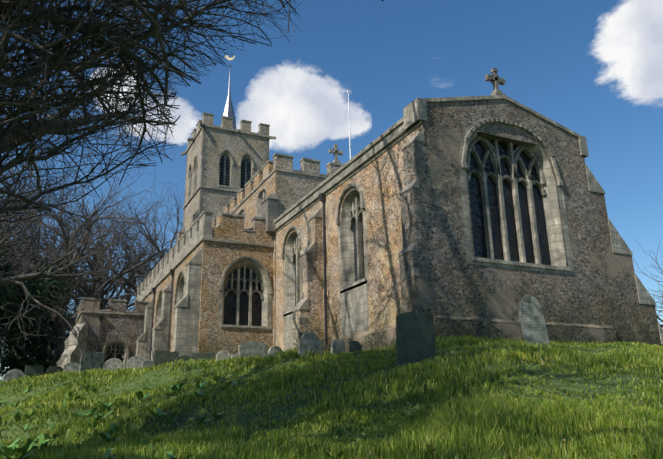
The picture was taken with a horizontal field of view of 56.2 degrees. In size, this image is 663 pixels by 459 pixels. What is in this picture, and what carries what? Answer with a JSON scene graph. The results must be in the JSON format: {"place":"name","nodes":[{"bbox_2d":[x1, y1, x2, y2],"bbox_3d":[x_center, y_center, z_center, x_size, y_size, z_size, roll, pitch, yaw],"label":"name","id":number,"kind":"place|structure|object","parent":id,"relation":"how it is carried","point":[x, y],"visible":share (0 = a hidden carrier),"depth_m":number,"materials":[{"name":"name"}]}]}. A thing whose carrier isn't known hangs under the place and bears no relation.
{"place":"outdoors","nodes":[
{"label":"outdoors","id":0,"kind":"place"},
{"bbox_2d":[76,310,144,367],"bbox_3d":[-14.694,8.403,41.441,4.440,5.150,4.500,7,-19,-25],"label":"church porch","id":1,"kind":"object","parent":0,"point":[110,327],"visible":0.33,"depth_m":39.82,"materials":[{"name":"grey stone"}]},
{"bbox_2d":[0,373,349,458],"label":"weeds","id":2,"kind":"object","parent":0,"point":[29,444],"depth_m":12.54,"materials":[{"name":"green plant"}]},
{"bbox_2d":[77,114,340,316],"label":"battlements","id":3,"kind":"object","parent":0,"point":[258,225],"visible":0.33,"depth_m":36.34,"materials":[{"name":"beige stone"}]},
{"bbox_2d":[145,227,273,356],"bbox_3d":[-8.608,6.291,38.685,4.160,7.350,20.070,7,-19,-25],"label":"church aisle","id":4,"kind":"object","parent":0,"point":[218,258],"visible":0.31,"depth_m":30.21,"materials":[{"name":"brown stone"}]},
{"bbox_2d":[97,55,350,359],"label":"church fittings","id":5,"kind":"object","parent":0,"point":[322,197],"visible":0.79,"depth_m":34.61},
{"bbox_2d":[184,127,268,231],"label":"church tower","id":6,"kind":"structure","parent":0,"point":[237,146],"depth_m":53.17,"materials":[{"name":"beige stone"}]},
{"bbox_2d":[220,72,251,229],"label":"church lead roofs","id":7,"kind":"structure","parent":6,"relation":"on","point":[228,111],"depth_m":57.14,"materials":[{"name":"grey metal"}]},
{"bbox_2d":[219,168,328,345],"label":"church nave","id":8,"kind":"structure","parent":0,"point":[289,190],"depth_m":32.80,"materials":[{"name":"beige stone"}]},
{"bbox_2d":[0,334,662,458],"bbox_3d":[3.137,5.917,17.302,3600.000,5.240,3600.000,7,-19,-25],"label":"terrain","id":9,"kind":"structure","parent":0,"point":[246,418],"depth_m":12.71,"materials":[{"name":"green plant"}]},
{"bbox_2d":[3,369,24,381],"bbox_3d":[-13.328,6.274,26.117,0.843,0.788,0.090,9,-17,-28],"label":"headstone","id":10,"kind":"object","parent":9,"relation":"on","point":[13,374],"visible":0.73,"depth_m":26.10,"materials":[{"name":"grey stone"}]},
{"bbox_2d":[0,222,37,296],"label":"tree","id":11,"kind":"object","parent":9,"relation":"on","point":[20,267],"visible":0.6,"depth_m":38.12,"materials":[{"name":"brown plant"}]},
{"bbox_2d":[25,365,43,376],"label":"headstone","id":12,"kind":"object","parent":9,"relation":"on","point":[37,370],"visible":0.48,"depth_m":26.96,"materials":[{"name":"grey stone"}]},
{"bbox_2d":[0,302,74,378],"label":"bush","id":13,"kind":"object","parent":9,"relation":"on","point":[16,357],"visible":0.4,"depth_m":57.86,"materials":[{"name":"green plant"}]},
{"bbox_2d":[0,229,75,363],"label":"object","id":14,"kind":"object","parent":9,"relation":"on","point":[14,330],"visible":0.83,"depth_m":48.18,"materials":[{"name":"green plant"}]},
{"bbox_2d":[45,366,63,374],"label":"headstone","id":15,"kind":"object","parent":9,"relation":"on","point":[53,369],"visible":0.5,"depth_m":27.73,"materials":[{"name":"grey stone"}]},
{"bbox_2d":[0,139,123,304],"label":"tree","id":16,"kind":"object","parent":9,"relation":"on","point":[42,229],"visible":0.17,"depth_m":56.00,"materials":[{"name":"brown plant"}]},
{"bbox_2d":[0,143,125,270],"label":"tree","id":17,"kind":"object","parent":9,"relation":"on","point":[15,225],"visible":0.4,"depth_m":47.90,"materials":[{"name":"brown plant"}]},
{"bbox_2d":[8,223,120,353],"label":"tree","id":18,"kind":"object","parent":9,"relation":"on","point":[71,301],"visible":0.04,"depth_m":71.50,"materials":[{"name":"brown plant"}]},
{"bbox_2d":[63,362,79,373],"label":"headstone","id":19,"kind":"object","parent":9,"relation":"on","point":[71,366],"visible":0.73,"depth_m":28.02,"materials":[{"name":"grey stone"}]},
{"bbox_2d":[0,166,145,310],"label":"tree","id":20,"kind":"object","parent":9,"relation":"on","point":[28,227],"visible":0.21,"depth_m":59.62,"materials":[{"name":"brown plant"}]},
{"bbox_2d":[1,166,163,317],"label":"tree","id":21,"kind":"object","parent":9,"relation":"on","point":[76,304],"visible":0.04,"depth_m":75.02,"materials":[{"name":"brown plant"}]},
{"bbox_2d":[0,156,175,309],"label":"tree","id":22,"kind":"object","parent":9,"relation":"on","point":[97,282],"visible":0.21,"depth_m":72.59,"materials":[{"name":"brown plant"}]},
{"bbox_2d":[0,137,176,365],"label":"tree","id":23,"kind":"object","parent":9,"relation":"on","point":[61,327],"visible":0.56,"depth_m":53.35,"materials":[{"name":"brown plant"}]},
{"bbox_2d":[0,127,178,368],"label":"bare tree","id":24,"kind":"object","parent":9,"relation":"on","point":[17,279],"visible":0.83,"depth_m":30.23,"materials":[{"name":"brown plant"}]},
{"bbox_2d":[79,352,103,370],"bbox_3d":[-10.916,6.345,28.188,1.007,1.537,0.090,12,-19,-38],"label":"headstone","id":25,"kind":"object","parent":9,"relation":"on","point":[93,359],"visible":0.38,"depth_m":28.24,"materials":[{"name":"grey stone"}]},
{"bbox_2d":[66,269,133,332],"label":"tree","id":26,"kind":"object","parent":9,"relation":"on","point":[107,297],"depth_m":89.24,"materials":[{"name":"brown plant"}]},
{"bbox_2d":[21,167,185,324],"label":"tree","id":27,"kind":"object","parent":9,"relation":"on","point":[154,239],"visible":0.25,"depth_m":68.62,"materials":[{"name":"brown plant"}]},
{"bbox_2d":[103,358,123,371],"bbox_3d":[-9.681,6.317,27.574,0.895,1.186,0.090,2,-15,-17],"label":"headstone","id":28,"kind":"object","parent":9,"relation":"on","point":[112,363],"visible":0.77,"depth_m":27.61,"materials":[{"name":"grey stone"}]},
{"bbox_2d":[57,248,201,368],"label":"buttresses","id":29,"kind":"structure","parent":9,"relation":"on","point":[186,332],"depth_m":29.56,"materials":[{"name":"grey stone"}]},
{"bbox_2d":[126,356,144,369],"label":"headstone","id":30,"kind":"object","parent":9,"relation":"on","point":[135,361],"visible":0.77,"depth_m":26.58,"materials":[{"name":"grey stone"}]},
{"bbox_2d":[142,360,152,367],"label":"headstone","id":31,"kind":"object","parent":9,"relation":"on","point":[148,363],"visible":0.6,"depth_m":26.21,"materials":[{"name":"grey stone"}]},
{"bbox_2d":[153,350,178,366],"bbox_3d":[-6.807,5.596,25.444,0.991,1.218,0.090,11,-23,-24],"label":"headstone","id":32,"kind":"object","parent":9,"relation":"on","point":[161,357],"visible":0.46,"depth_m":25.50,"materials":[{"name":"grey stone"}]},
{"bbox_2d":[176,355,190,363],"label":"headstone","id":33,"kind":"object","parent":9,"relation":"on","point":[185,358],"visible":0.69,"depth_m":24.71,"materials":[{"name":"grey stone"}]},
{"bbox_2d":[0,0,382,235],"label":"bare tree","id":34,"kind":"object","parent":9,"relation":"on","point":[126,37],"visible":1,"depth_m":11.55,"materials":[{"name":"brown plant"}]},
{"bbox_2d":[191,352,214,360],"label":"headstone","id":35,"kind":"object","parent":9,"relation":"on","point":[194,356],"visible":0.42,"depth_m":23.84,"materials":[{"name":"grey stone"}]},
{"bbox_2d":[216,350,230,360],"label":"headstone","id":36,"kind":"object","parent":9,"relation":"on","point":[223,354],"visible":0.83,"depth_m":23.10,"materials":[{"name":"grey stone"}]},
{"bbox_2d":[238,341,267,358],"bbox_3d":[-2.671,4.329,21.220,1.041,1.013,0.090,6,-16,-24],"label":"headstone","id":37,"kind":"object","parent":9,"relation":"on","point":[250,348],"visible":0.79,"depth_m":21.23,"materials":[{"name":"grey stone"}]},
{"bbox_2d":[267,346,282,355],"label":"headstone","id":38,"kind":"object","parent":9,"relation":"on","point":[272,350],"visible":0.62,"depth_m":20.34,"materials":[{"name":"grey stone"}]},
{"bbox_2d":[298,332,321,355],"bbox_3d":[-0.632,3.531,18.468,0.817,0.976,0.090,10,-22,-33],"label":"headstone","id":39,"kind":"object","parent":9,"relation":"on","point":[310,340],"visible":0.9,"depth_m":18.47,"materials":[{"name":"grey stone"}]},
{"bbox_2d":[331,339,344,353],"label":"headstone","id":40,"kind":"object","parent":9,"relation":"on","point":[338,345],"visible":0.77,"depth_m":18.97,"materials":[{"name":"grey stone"}]},
{"bbox_2d":[349,341,361,351],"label":"headstone","id":41,"kind":"object","parent":9,"relation":"on","point":[355,346],"visible":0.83,"depth_m":18.46,"materials":[{"name":"grey stone"}]},
{"bbox_2d":[56,68,662,368],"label":"church stone dressings","id":42,"kind":"structure","parent":9,"relation":"on","point":[354,310],"depth_m":23.10,"materials":[{"name":"beige stone"}]},
{"bbox_2d":[137,213,211,296],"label":"battlement parapet","id":43,"kind":"structure","parent":42,"relation":"on","point":[205,219],"depth_m":34.80,"materials":[{"name":"beige stone"}]},
{"bbox_2d":[105,141,550,361],"bbox_3d":[-6.105,-1.060,36.570,12.602,19.888,36.497,7,-19,-25],"label":"window glass","id":44,"kind":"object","parent":42,"relation":"in","point":[477,221],"depth_m":21.66,"materials":[{"name":"black glass"}]},
{"bbox_2d":[275,121,602,350],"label":"chancel wall","id":45,"kind":"structure","parent":42,"relation":"on","point":[474,290],"depth_m":21.36,"materials":[{"name":"beige stone"}]},
{"bbox_2d":[427,99,579,153],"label":"gable wall","id":46,"kind":"structure","parent":45,"relation":"on","point":[464,114],"depth_m":21.82,"materials":[{"name":"grey stone"}]},
{"bbox_2d":[215,315,616,359],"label":"wall plinth","id":47,"kind":"structure","parent":9,"relation":"on","point":[477,327],"depth_m":20.03,"materials":[{"name":"stone"}]},
{"bbox_2d":[396,311,435,366],"bbox_3d":[1.931,2.631,14.210,1.314,1.514,0.180,11,-21,-35],"label":"headstone","id":48,"kind":"object","parent":9,"relation":"on","point":[415,336],"visible":0.85,"depth_m":14.18,"materials":[{"name":"grey stone"}]},
{"bbox_2d":[367,334,629,349],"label":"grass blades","id":49,"kind":"object","parent":9,"relation":"on","point":[393,346],"depth_m":19.68,"materials":[{"name":"green plant"}]},
{"bbox_2d":[519,294,550,348],"bbox_3d":[5.092,2.449,15.646,0.651,1.663,0.090,-1,-20,-12],"label":"headstone","id":50,"kind":"object","parent":9,"relation":"on","point":[532,322],"visible":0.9,"depth_m":15.64,"materials":[{"name":"grey stone"}]},
{"bbox_2d":[633,238,662,327],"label":"tree","id":51,"kind":"object","parent":9,"relation":"on","point":[652,275],"visible":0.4,"depth_m":49.40,"materials":[{"name":"brown plant"}]},
{"bbox_2d":[648,290,662,322],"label":"tree","id":52,"kind":"object","parent":9,"relation":"on","point":[658,302],"visible":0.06,"depth_m":61.28,"materials":[{"name":"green plant"}]},
{"bbox_2d":[649,257,662,326],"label":"tree","id":53,"kind":"object","parent":9,"relation":"on","point":[661,320],"visible":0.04,"depth_m":39.48,"materials":[{"name":"brown plant"}]},
{"bbox_2d":[0,0,662,379],"label":"sky","id":54,"kind":"structure","parent":0,"point":[594,68],"materials":[{"name":"blue"}]},
{"bbox_2d":[1,391,662,458],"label":"grass","id":55,"kind":"structure","parent":0,"point":[497,429],"depth_m":7.88,"materials":[{"name":"green plant"}]},
{"bbox_2d":[177,130,662,349],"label":"buttresses","id":56,"kind":"structure","parent":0,"point":[626,315],"depth_m":21.84,"materials":[{"name":"beige stone"}]}
]}

